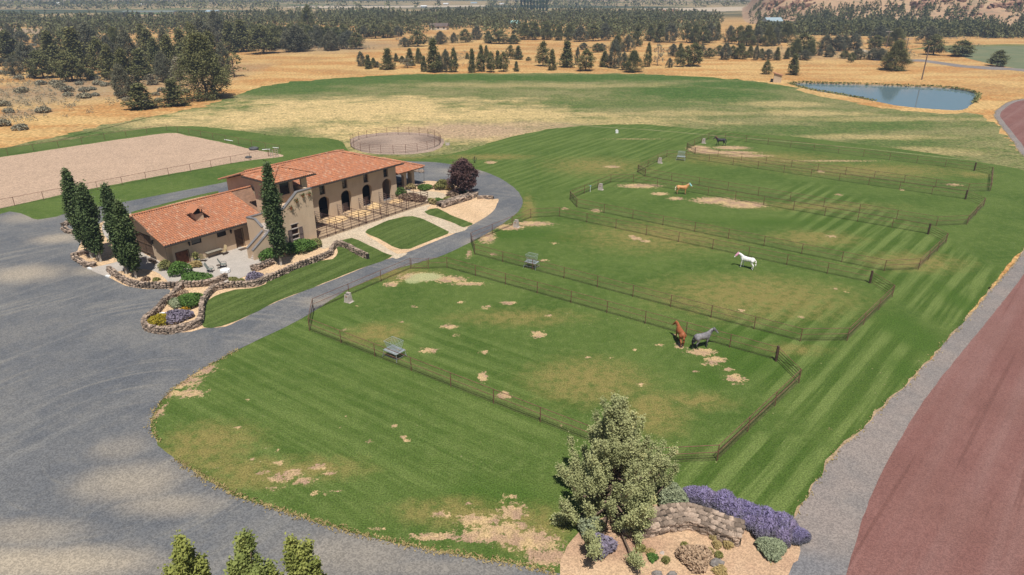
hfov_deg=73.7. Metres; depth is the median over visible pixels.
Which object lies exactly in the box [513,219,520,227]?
waterer
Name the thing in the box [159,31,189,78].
juniper tree
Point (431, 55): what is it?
juniper tree
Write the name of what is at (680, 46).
juniper tree
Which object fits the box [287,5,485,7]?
pale field
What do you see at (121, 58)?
juniper tree
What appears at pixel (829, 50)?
juniper tree
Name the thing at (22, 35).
juniper tree
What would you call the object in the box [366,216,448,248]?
garden lawn
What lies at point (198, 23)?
juniper tree
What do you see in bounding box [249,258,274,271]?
stone wall
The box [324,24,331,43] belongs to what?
juniper tree
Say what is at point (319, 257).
stone wall
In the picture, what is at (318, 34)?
juniper tree
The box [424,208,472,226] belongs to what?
garden lawn
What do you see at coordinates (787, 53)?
juniper tree
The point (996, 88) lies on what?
ground
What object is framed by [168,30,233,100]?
juniper tree
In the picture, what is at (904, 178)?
paddock fence
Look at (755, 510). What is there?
catmint
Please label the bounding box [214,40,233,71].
juniper tree
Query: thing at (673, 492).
shrub
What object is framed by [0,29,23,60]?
juniper tree
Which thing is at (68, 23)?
juniper tree
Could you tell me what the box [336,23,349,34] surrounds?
juniper tree
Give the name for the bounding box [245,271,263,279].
shrub
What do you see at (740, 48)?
juniper tree
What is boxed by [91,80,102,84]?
sagebrush
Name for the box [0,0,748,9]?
distant woodland
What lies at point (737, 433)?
paddock fence
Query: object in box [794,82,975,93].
pond bank
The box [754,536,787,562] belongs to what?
shrub
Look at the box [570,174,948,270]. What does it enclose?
paddock fence
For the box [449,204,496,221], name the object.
gravel bed
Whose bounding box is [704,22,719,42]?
juniper tree
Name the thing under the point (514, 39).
juniper tree
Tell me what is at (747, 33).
juniper tree
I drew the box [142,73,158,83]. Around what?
juniper tree
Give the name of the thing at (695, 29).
juniper tree
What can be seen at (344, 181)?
window
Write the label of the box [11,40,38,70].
juniper tree
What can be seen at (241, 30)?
juniper tree
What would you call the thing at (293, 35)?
juniper tree
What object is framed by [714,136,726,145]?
horse
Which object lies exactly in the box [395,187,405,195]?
shrub
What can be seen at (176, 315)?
shrub
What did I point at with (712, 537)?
shrub
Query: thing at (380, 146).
round pen
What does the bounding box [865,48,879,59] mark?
juniper tree
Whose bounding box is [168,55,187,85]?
juniper tree
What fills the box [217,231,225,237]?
window
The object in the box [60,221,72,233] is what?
stone wall
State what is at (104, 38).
juniper tree
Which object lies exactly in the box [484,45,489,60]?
juniper tree
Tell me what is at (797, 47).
juniper tree
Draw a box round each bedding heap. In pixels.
[326,216,348,223]
[349,210,370,216]
[368,202,381,208]
[389,199,402,202]
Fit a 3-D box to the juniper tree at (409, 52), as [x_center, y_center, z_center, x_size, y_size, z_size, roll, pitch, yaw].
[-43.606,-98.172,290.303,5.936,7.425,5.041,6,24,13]
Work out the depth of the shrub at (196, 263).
81.95 m
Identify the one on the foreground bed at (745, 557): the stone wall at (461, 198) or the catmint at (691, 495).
the catmint at (691, 495)
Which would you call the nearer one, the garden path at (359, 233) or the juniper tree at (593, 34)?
the garden path at (359, 233)
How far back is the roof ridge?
106.85 m
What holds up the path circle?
on the island bed at (290, 259)
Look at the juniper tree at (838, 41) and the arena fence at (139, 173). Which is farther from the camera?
the juniper tree at (838, 41)
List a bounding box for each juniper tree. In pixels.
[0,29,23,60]
[1,56,23,74]
[3,23,14,37]
[6,38,22,59]
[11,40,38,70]
[12,31,30,42]
[22,49,56,77]
[31,34,38,42]
[34,29,59,60]
[38,30,60,70]
[49,51,90,80]
[53,29,66,50]
[56,26,93,71]
[61,20,78,37]
[75,20,102,58]
[84,68,96,79]
[85,36,111,71]
[94,43,125,78]
[95,34,116,58]
[106,26,126,57]
[110,47,143,83]
[110,63,134,97]
[114,26,146,69]
[120,83,161,110]
[130,47,153,79]
[133,22,147,53]
[139,28,159,61]
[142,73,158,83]
[146,35,160,74]
[151,49,174,81]
[155,26,172,49]
[157,77,192,107]
[157,529,211,574]
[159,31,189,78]
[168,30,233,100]
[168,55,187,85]
[171,25,186,60]
[178,35,199,71]
[184,21,196,37]
[187,16,220,41]
[200,29,225,70]
[203,8,224,41]
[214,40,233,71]
[219,19,241,52]
[220,51,245,76]
[223,527,277,574]
[231,18,256,51]
[241,23,280,53]
[263,28,279,46]
[266,26,282,46]
[268,531,326,574]
[276,23,314,51]
[276,25,284,35]
[298,4,316,28]
[312,25,323,46]
[316,24,325,45]
[317,30,339,49]
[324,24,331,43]
[331,26,341,40]
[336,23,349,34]
[337,33,349,48]
[338,30,357,42]
[347,32,365,47]
[355,51,365,65]
[356,25,370,37]
[363,54,372,68]
[366,24,385,37]
[370,57,376,67]
[378,48,396,69]
[380,24,395,37]
[392,53,398,61]
[393,25,404,35]
[398,37,411,46]
[398,58,412,67]
[404,47,416,65]
[409,31,429,45]
[414,48,421,63]
[420,55,427,71]
[424,37,441,72]
[434,31,448,43]
[436,54,444,71]
[439,49,450,71]
[448,46,458,71]
[449,32,457,42]
[458,29,472,41]
[467,48,476,72]
[470,25,482,39]
[475,44,485,71]
[482,31,493,42]
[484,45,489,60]
[485,30,510,43]
[485,51,495,71]
[494,50,499,68]
[498,51,510,71]
[505,45,514,58]
[506,34,521,43]
[512,61,519,71]
[513,45,523,59]
[517,22,531,39]
[529,21,541,39]
[534,40,550,65]
[541,21,552,39]
[546,49,557,70]
[549,390,681,572]
[552,25,563,40]
[557,40,575,67]
[563,24,574,39]
[570,25,588,41]
[574,46,579,63]
[576,48,596,70]
[579,42,588,49]
[584,24,602,40]
[589,43,604,51]
[599,51,608,66]
[600,22,612,40]
[605,38,622,67]
[608,35,624,48]
[618,52,629,69]
[620,34,635,51]
[621,49,644,72]
[632,25,644,45]
[643,24,655,40]
[643,42,652,66]
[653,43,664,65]
[654,22,665,42]
[664,21,680,41]
[665,57,673,67]
[666,43,677,55]
[674,47,686,66]
[675,42,683,55]
[678,22,694,41]
[684,45,690,57]
[685,41,704,65]
[688,24,700,42]
[695,25,711,43]
[703,48,716,57]
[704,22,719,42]
[713,45,723,55]
[714,22,721,39]
[718,42,732,59]
[722,25,736,42]
[726,45,737,57]
[729,25,746,43]
[732,43,748,58]
[738,25,757,45]
[747,46,753,57]
[753,25,763,44]
[753,45,761,59]
[760,25,777,45]
[760,59,773,73]
[761,48,776,59]
[769,26,781,44]
[774,47,781,60]
[780,22,798,42]
[783,47,790,58]
[787,32,820,52]
[787,54,800,74]
[790,38,803,55]
[797,50,813,59]
[805,39,816,55]
[815,48,824,55]
[817,35,834,49]
[824,45,837,56]
[826,34,848,50]
[835,35,852,49]
[840,50,849,57]
[847,33,864,49]
[848,52,856,61]
[852,48,866,59]
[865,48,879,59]
[866,24,892,43]
[867,34,885,47]
[872,48,887,59]
[880,39,913,70]
[882,28,910,45]
[915,25,943,43]
[922,34,947,54]
[948,39,977,55]
[986,50,1012,65]
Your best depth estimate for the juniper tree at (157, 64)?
238.14 m
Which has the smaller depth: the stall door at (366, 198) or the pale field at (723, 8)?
the stall door at (366, 198)
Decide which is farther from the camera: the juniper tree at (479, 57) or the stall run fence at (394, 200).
the juniper tree at (479, 57)
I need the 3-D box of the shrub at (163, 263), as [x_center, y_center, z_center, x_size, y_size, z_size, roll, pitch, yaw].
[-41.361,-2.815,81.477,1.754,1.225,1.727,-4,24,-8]
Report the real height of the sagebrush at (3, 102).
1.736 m
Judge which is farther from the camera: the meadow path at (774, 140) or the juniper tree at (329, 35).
the juniper tree at (329, 35)
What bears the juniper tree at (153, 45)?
on the ground at (996, 88)
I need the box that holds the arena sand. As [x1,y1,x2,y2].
[0,133,282,207]
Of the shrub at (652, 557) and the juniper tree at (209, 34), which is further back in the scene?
the juniper tree at (209, 34)
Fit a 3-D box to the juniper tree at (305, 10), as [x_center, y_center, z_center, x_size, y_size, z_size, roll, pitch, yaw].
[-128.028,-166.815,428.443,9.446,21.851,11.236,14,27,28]
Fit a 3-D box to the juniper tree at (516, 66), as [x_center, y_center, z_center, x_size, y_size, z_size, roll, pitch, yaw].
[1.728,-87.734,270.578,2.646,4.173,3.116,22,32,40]
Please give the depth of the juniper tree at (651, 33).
419.51 m
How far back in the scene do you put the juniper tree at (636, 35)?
382.19 m
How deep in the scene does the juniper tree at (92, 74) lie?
246.83 m
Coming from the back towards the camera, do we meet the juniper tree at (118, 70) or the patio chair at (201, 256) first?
the juniper tree at (118, 70)
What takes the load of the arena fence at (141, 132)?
on the ground at (996, 88)
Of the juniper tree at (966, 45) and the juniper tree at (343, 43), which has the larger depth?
the juniper tree at (343, 43)
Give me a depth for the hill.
589.07 m
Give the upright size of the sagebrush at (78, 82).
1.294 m
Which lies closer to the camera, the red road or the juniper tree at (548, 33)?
the red road
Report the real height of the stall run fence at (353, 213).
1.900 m
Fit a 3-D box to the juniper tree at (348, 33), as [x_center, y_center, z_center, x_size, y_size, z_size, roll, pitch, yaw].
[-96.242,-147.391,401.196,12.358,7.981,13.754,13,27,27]
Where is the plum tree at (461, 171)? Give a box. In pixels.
[446,157,479,193]
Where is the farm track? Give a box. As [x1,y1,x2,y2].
[873,59,1023,70]
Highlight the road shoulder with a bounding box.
[789,99,1023,574]
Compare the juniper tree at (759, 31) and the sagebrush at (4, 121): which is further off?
the juniper tree at (759, 31)
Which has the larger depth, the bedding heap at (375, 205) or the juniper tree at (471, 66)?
the juniper tree at (471, 66)
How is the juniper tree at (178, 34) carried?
on the ground at (996, 88)
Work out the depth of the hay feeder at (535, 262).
81.90 m
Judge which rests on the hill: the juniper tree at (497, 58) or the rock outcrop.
the rock outcrop
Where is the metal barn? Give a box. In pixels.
[762,17,782,21]
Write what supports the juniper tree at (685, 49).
on the ground at (996, 88)
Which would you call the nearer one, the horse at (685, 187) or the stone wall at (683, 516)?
the stone wall at (683, 516)
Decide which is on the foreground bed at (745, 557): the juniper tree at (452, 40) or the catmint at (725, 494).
the catmint at (725, 494)
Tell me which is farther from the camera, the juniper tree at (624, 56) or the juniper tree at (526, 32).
the juniper tree at (526, 32)
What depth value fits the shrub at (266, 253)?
83.78 m
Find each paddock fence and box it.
[308,257,801,461]
[471,207,894,341]
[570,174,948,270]
[637,150,985,224]
[686,133,993,189]
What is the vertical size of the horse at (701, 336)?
1.962 m
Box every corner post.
[774,345,779,361]
[869,270,873,283]
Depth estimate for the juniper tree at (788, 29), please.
408.62 m
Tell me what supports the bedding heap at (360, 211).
on the stall run bedding
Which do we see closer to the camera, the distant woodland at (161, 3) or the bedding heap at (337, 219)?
the bedding heap at (337, 219)
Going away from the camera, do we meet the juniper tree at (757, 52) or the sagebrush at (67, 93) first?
the sagebrush at (67, 93)
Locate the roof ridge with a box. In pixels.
[131,191,217,213]
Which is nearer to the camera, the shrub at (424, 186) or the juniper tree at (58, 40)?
the shrub at (424, 186)
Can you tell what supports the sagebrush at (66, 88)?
on the ground at (996, 88)
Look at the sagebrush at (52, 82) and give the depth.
233.69 m
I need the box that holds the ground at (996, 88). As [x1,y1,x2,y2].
[0,0,1023,371]
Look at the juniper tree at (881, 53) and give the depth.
310.55 m
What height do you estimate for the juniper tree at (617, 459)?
8.903 m
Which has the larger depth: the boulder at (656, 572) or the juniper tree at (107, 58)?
the juniper tree at (107, 58)
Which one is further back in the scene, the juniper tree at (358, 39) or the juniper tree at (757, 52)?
the juniper tree at (358, 39)
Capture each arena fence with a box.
[0,149,268,206]
[2,124,279,153]
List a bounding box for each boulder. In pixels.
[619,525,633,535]
[651,570,662,574]
[666,571,676,574]
[710,558,724,566]
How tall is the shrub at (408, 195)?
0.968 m
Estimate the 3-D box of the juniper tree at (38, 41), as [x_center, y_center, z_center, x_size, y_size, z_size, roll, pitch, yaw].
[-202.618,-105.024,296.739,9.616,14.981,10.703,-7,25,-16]
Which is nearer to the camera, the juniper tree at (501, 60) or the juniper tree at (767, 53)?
the juniper tree at (501, 60)
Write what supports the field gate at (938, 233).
attached to the corner post
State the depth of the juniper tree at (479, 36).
430.77 m
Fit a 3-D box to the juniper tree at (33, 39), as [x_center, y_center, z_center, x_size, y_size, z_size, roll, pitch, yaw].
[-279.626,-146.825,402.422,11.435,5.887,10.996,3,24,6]
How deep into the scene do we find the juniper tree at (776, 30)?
386.01 m
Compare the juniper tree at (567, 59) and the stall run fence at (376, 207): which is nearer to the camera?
the stall run fence at (376, 207)
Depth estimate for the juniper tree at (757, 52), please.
310.98 m
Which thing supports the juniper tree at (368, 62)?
on the ground at (996, 88)
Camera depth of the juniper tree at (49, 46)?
266.46 m
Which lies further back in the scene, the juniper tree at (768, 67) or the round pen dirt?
the juniper tree at (768, 67)
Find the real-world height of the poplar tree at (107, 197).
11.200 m
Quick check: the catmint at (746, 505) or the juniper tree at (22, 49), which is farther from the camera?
the juniper tree at (22, 49)
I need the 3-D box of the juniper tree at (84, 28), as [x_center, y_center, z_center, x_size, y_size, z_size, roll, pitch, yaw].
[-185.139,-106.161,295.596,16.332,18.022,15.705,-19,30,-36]
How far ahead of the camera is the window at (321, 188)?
97.67 m
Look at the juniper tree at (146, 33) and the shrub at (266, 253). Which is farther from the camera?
the juniper tree at (146, 33)
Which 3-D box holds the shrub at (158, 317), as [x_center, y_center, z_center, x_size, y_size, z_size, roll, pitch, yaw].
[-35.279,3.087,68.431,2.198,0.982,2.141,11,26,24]
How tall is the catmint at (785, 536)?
0.937 m
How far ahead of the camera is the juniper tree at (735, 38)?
396.34 m
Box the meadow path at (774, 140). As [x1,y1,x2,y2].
[558,122,985,161]
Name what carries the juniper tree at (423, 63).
on the ground at (996, 88)
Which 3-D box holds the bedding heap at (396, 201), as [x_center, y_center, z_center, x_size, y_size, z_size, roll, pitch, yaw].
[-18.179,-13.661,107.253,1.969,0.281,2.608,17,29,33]
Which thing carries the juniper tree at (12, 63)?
on the ground at (996, 88)
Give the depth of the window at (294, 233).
88.10 m
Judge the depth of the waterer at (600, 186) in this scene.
113.33 m
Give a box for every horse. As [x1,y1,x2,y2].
[672,320,686,347]
[675,183,691,194]
[691,327,718,349]
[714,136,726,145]
[734,252,756,269]
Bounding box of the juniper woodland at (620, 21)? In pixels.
[0,5,724,38]
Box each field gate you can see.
[777,348,800,380]
[872,272,893,294]
[930,225,947,241]
[966,191,984,204]
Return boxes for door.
[135,231,153,255]
[175,249,190,262]
[234,228,244,247]
[342,202,348,211]
[363,196,368,204]
[382,180,385,197]
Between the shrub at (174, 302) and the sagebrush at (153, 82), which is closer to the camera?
the shrub at (174, 302)
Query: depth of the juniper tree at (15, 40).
309.01 m
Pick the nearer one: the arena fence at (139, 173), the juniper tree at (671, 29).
the arena fence at (139, 173)
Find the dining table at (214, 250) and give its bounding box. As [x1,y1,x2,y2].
[204,248,222,257]
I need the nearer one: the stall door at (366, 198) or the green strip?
the stall door at (366, 198)
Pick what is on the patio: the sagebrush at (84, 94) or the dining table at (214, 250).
the dining table at (214, 250)
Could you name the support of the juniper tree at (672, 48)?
on the ground at (996, 88)
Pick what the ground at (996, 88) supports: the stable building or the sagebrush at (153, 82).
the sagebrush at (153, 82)
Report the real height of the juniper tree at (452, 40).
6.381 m
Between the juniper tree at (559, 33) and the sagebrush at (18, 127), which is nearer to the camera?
the sagebrush at (18, 127)
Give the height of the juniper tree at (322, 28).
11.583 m
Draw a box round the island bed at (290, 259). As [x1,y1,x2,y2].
[78,181,498,332]
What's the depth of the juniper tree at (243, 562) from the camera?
31.63 m
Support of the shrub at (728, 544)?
on the foreground bed at (745, 557)
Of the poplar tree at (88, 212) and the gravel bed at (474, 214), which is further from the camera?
the gravel bed at (474, 214)
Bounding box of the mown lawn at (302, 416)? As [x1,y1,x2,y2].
[0,124,1023,572]
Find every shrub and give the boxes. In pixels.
[140,276,150,280]
[147,313,166,325]
[152,277,160,281]
[157,259,171,270]
[165,309,193,323]
[167,261,192,275]
[167,297,182,308]
[176,289,188,295]
[178,292,203,307]
[179,271,212,281]
[189,260,202,266]
[228,276,237,280]
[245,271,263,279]
[258,247,277,260]
[285,242,299,254]
[292,238,316,253]
[310,238,321,246]
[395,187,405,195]
[398,192,417,200]
[405,183,415,188]
[412,195,426,201]
[417,184,432,189]
[429,198,436,203]
[434,179,451,189]
[446,191,460,196]
[577,515,604,539]
[587,532,618,559]
[635,543,646,552]
[645,547,655,553]
[647,552,659,562]
[658,481,688,505]
[661,555,670,564]
[675,544,712,572]
[709,534,717,539]
[711,564,727,574]
[712,539,722,549]
[715,550,723,557]
[723,540,733,549]
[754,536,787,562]
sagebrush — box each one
[0,100,9,105]
[0,119,10,125]
[1,107,14,112]
[10,123,28,130]
[13,75,24,79]
[13,87,27,92]
[34,80,47,84]
[34,106,50,112]
[48,79,61,84]
[52,82,66,87]
[58,85,73,90]
[62,91,73,95]
[74,81,83,84]
[75,92,91,97]
[77,87,89,90]
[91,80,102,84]
[99,82,109,85]
[146,80,159,84]
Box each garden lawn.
[202,238,391,327]
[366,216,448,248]
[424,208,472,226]
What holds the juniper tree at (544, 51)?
on the ground at (996, 88)
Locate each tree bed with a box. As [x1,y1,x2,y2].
[79,253,116,265]
[118,269,166,281]
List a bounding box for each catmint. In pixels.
[683,485,697,503]
[692,485,711,505]
[704,488,715,508]
[709,488,737,509]
[714,498,743,518]
[737,498,757,515]
[742,514,756,532]
[745,504,762,515]
[751,515,778,538]
[755,505,778,520]
[771,511,795,530]
[773,527,793,547]
[789,518,798,531]
[792,526,811,545]
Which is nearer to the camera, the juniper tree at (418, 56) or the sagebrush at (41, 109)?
the sagebrush at (41, 109)
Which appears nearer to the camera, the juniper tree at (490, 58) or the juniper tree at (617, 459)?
the juniper tree at (617, 459)
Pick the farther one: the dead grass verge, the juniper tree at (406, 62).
the juniper tree at (406, 62)
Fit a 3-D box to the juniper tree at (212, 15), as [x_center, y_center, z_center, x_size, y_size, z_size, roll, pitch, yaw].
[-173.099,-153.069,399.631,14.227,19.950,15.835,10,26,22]
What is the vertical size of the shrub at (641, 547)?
0.473 m
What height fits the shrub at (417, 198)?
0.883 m
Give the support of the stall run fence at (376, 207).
on the stall run bedding
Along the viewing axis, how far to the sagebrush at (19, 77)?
247.29 m
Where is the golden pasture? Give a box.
[0,28,51,33]
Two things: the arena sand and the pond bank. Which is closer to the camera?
the arena sand
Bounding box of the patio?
[91,222,260,281]
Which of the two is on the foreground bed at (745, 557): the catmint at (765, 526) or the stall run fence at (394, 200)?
the catmint at (765, 526)
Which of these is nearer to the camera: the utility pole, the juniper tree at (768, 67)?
the utility pole
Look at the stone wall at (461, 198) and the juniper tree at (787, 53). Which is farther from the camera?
the juniper tree at (787, 53)
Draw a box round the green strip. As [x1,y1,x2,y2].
[910,44,1023,49]
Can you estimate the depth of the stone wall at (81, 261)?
83.41 m
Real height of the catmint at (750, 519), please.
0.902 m
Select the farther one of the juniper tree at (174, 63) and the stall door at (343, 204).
the juniper tree at (174, 63)
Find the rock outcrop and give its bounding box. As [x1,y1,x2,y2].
[759,0,1022,15]
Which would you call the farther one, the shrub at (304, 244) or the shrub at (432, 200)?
the shrub at (432, 200)
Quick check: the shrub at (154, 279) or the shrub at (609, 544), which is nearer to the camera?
the shrub at (609, 544)
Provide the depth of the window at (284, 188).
87.65 m
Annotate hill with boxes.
[741,0,1023,27]
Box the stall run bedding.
[315,197,427,239]
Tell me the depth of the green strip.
390.18 m
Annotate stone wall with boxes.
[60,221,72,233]
[70,249,96,267]
[105,265,227,288]
[140,273,268,334]
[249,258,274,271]
[268,240,369,280]
[436,191,477,207]
[477,195,493,199]
[641,502,745,546]
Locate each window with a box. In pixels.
[191,238,200,244]
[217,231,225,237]
[279,182,288,194]
[288,222,303,242]
[319,186,323,194]
[342,180,345,187]
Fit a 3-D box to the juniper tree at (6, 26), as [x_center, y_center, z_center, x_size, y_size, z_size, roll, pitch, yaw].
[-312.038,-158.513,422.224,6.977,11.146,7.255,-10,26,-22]
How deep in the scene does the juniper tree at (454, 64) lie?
267.02 m
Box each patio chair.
[198,254,206,261]
[203,263,212,272]
[219,245,227,254]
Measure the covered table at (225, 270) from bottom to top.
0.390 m
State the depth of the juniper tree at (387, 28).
447.01 m
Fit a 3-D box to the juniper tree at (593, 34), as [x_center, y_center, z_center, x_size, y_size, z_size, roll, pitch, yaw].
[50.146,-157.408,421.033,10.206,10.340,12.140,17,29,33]
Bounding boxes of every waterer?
[344,292,353,303]
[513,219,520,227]
[598,183,603,190]
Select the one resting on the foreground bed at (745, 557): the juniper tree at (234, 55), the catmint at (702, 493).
the catmint at (702, 493)
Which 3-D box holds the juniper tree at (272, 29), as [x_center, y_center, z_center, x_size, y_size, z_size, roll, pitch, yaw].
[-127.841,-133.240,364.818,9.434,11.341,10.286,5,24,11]
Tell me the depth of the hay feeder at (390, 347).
61.95 m
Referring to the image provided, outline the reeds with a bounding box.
[786,81,981,102]
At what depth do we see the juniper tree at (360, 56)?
287.45 m
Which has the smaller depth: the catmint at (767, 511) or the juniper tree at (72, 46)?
the catmint at (767, 511)
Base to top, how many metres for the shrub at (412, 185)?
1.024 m
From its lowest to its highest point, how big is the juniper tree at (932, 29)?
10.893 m
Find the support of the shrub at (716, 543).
on the foreground bed at (745, 557)
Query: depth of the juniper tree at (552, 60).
273.56 m
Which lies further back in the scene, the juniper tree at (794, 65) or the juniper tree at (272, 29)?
the juniper tree at (272, 29)
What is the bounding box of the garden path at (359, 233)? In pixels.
[319,204,467,258]
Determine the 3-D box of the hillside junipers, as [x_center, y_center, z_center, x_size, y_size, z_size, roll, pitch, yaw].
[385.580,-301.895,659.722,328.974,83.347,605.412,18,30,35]
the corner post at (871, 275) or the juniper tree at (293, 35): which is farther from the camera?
the juniper tree at (293, 35)
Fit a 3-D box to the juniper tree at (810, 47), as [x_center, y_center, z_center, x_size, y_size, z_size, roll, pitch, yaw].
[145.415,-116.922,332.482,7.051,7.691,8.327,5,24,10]
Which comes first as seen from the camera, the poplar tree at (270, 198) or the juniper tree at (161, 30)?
the poplar tree at (270, 198)
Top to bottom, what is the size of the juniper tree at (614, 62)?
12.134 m
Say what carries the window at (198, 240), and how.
in the stable building
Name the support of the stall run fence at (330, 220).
on the stall run bedding
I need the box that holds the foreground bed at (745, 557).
[560,503,799,574]
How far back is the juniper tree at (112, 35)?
298.77 m
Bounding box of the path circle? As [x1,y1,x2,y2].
[404,190,445,200]
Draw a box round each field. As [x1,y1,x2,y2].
[70,11,228,16]
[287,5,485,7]
[651,7,742,10]
[944,46,1023,68]
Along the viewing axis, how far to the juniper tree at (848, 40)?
357.97 m
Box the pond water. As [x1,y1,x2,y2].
[797,83,975,109]
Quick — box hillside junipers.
[748,0,1023,37]
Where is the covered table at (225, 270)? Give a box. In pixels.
[220,268,230,272]
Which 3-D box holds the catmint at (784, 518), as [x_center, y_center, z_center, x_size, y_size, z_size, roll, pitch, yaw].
[16.430,14.535,42.337,2.238,1.268,2.250,14,27,28]
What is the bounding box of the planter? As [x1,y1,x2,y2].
[191,252,199,260]
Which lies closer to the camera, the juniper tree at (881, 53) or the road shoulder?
the road shoulder
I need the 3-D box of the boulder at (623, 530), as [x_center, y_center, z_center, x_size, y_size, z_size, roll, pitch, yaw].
[7.204,15.039,42.295,1.194,0.715,0.856,0,24,0]
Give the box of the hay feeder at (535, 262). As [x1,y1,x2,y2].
[523,252,539,269]
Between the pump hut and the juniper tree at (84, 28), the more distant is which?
the juniper tree at (84, 28)
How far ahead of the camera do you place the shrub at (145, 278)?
78.31 m
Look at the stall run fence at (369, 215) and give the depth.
97.02 m
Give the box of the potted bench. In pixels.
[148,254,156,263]
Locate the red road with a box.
[846,100,1023,574]
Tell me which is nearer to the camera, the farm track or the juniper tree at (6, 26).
the farm track
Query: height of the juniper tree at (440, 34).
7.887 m
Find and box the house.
[429,23,449,29]
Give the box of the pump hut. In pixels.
[770,72,782,82]
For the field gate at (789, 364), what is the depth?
59.60 m
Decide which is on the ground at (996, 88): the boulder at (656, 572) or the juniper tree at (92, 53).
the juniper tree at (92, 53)
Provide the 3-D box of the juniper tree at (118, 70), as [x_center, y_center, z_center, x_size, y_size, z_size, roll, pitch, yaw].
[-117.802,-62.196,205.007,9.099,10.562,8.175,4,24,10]
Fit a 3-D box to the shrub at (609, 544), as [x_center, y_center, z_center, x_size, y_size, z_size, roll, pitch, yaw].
[5.414,15.284,40.769,1.983,0.984,2.020,-1,24,-1]
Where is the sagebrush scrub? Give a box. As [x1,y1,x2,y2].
[0,34,989,122]
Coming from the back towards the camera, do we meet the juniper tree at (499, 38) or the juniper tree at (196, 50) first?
the juniper tree at (499, 38)
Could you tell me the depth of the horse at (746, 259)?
81.53 m
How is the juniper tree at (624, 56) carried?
on the ground at (996, 88)
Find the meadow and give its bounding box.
[4,73,1023,169]
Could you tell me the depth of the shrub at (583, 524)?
41.72 m
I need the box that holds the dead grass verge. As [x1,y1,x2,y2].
[794,100,1023,517]
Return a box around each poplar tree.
[58,167,92,258]
[71,179,104,261]
[98,182,127,273]
[110,197,142,277]
[258,160,288,265]
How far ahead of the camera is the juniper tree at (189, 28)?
292.89 m
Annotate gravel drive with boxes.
[0,161,559,574]
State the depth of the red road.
47.22 m
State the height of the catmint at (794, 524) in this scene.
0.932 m
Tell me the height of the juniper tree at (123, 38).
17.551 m
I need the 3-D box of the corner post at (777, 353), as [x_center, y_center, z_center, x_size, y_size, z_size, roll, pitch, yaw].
[23.849,5.989,61.422,0.255,1.650,0.255,0,24,0]
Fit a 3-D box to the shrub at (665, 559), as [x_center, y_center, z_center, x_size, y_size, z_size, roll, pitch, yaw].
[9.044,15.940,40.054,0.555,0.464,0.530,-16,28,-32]
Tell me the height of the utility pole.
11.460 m
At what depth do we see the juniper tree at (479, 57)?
269.04 m
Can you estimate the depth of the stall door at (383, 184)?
108.60 m
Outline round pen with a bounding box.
[350,127,440,151]
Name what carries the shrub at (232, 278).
on the island bed at (290, 259)
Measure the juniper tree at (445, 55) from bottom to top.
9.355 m
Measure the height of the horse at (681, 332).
1.870 m
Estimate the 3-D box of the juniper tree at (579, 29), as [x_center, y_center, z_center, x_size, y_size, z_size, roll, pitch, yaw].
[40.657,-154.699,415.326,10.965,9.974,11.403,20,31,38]
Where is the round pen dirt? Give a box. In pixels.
[351,132,444,153]
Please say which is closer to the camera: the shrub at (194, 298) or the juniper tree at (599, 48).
the shrub at (194, 298)
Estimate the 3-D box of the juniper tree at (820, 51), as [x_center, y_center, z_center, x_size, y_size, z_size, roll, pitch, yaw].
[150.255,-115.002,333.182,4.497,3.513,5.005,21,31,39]
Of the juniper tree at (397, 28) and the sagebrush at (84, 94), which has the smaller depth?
the sagebrush at (84, 94)
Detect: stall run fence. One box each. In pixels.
[317,192,427,237]
[322,213,342,228]
[344,206,365,221]
[366,200,386,214]
[386,194,406,207]
[399,186,427,200]
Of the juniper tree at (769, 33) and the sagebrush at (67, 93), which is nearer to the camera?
the sagebrush at (67, 93)
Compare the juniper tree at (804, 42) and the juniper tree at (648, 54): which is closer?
the juniper tree at (648, 54)
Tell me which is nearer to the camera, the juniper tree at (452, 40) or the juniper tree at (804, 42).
the juniper tree at (804, 42)
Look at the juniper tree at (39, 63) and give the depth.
248.41 m
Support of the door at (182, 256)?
in the stable building
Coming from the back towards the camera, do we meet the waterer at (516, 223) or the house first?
the house
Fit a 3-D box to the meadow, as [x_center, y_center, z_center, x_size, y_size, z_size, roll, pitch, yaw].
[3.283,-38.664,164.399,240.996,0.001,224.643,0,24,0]
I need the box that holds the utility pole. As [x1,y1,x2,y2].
[921,46,929,79]
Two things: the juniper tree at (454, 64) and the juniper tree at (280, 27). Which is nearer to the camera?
the juniper tree at (454, 64)
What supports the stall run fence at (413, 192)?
on the stall run bedding
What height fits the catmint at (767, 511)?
1.209 m
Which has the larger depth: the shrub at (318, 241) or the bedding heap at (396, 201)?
the bedding heap at (396, 201)
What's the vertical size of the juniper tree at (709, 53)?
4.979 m
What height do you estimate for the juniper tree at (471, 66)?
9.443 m
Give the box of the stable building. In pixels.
[129,149,424,266]
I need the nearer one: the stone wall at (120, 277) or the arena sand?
the stone wall at (120, 277)
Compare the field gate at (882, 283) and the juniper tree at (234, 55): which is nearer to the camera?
the field gate at (882, 283)
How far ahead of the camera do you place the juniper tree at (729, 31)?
400.46 m
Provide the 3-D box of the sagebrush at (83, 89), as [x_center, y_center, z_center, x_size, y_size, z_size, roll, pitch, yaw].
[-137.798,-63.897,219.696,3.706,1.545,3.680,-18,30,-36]
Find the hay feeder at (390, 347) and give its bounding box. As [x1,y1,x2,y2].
[382,336,406,362]
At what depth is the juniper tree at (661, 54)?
289.62 m
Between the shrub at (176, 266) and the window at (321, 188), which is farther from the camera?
the window at (321, 188)

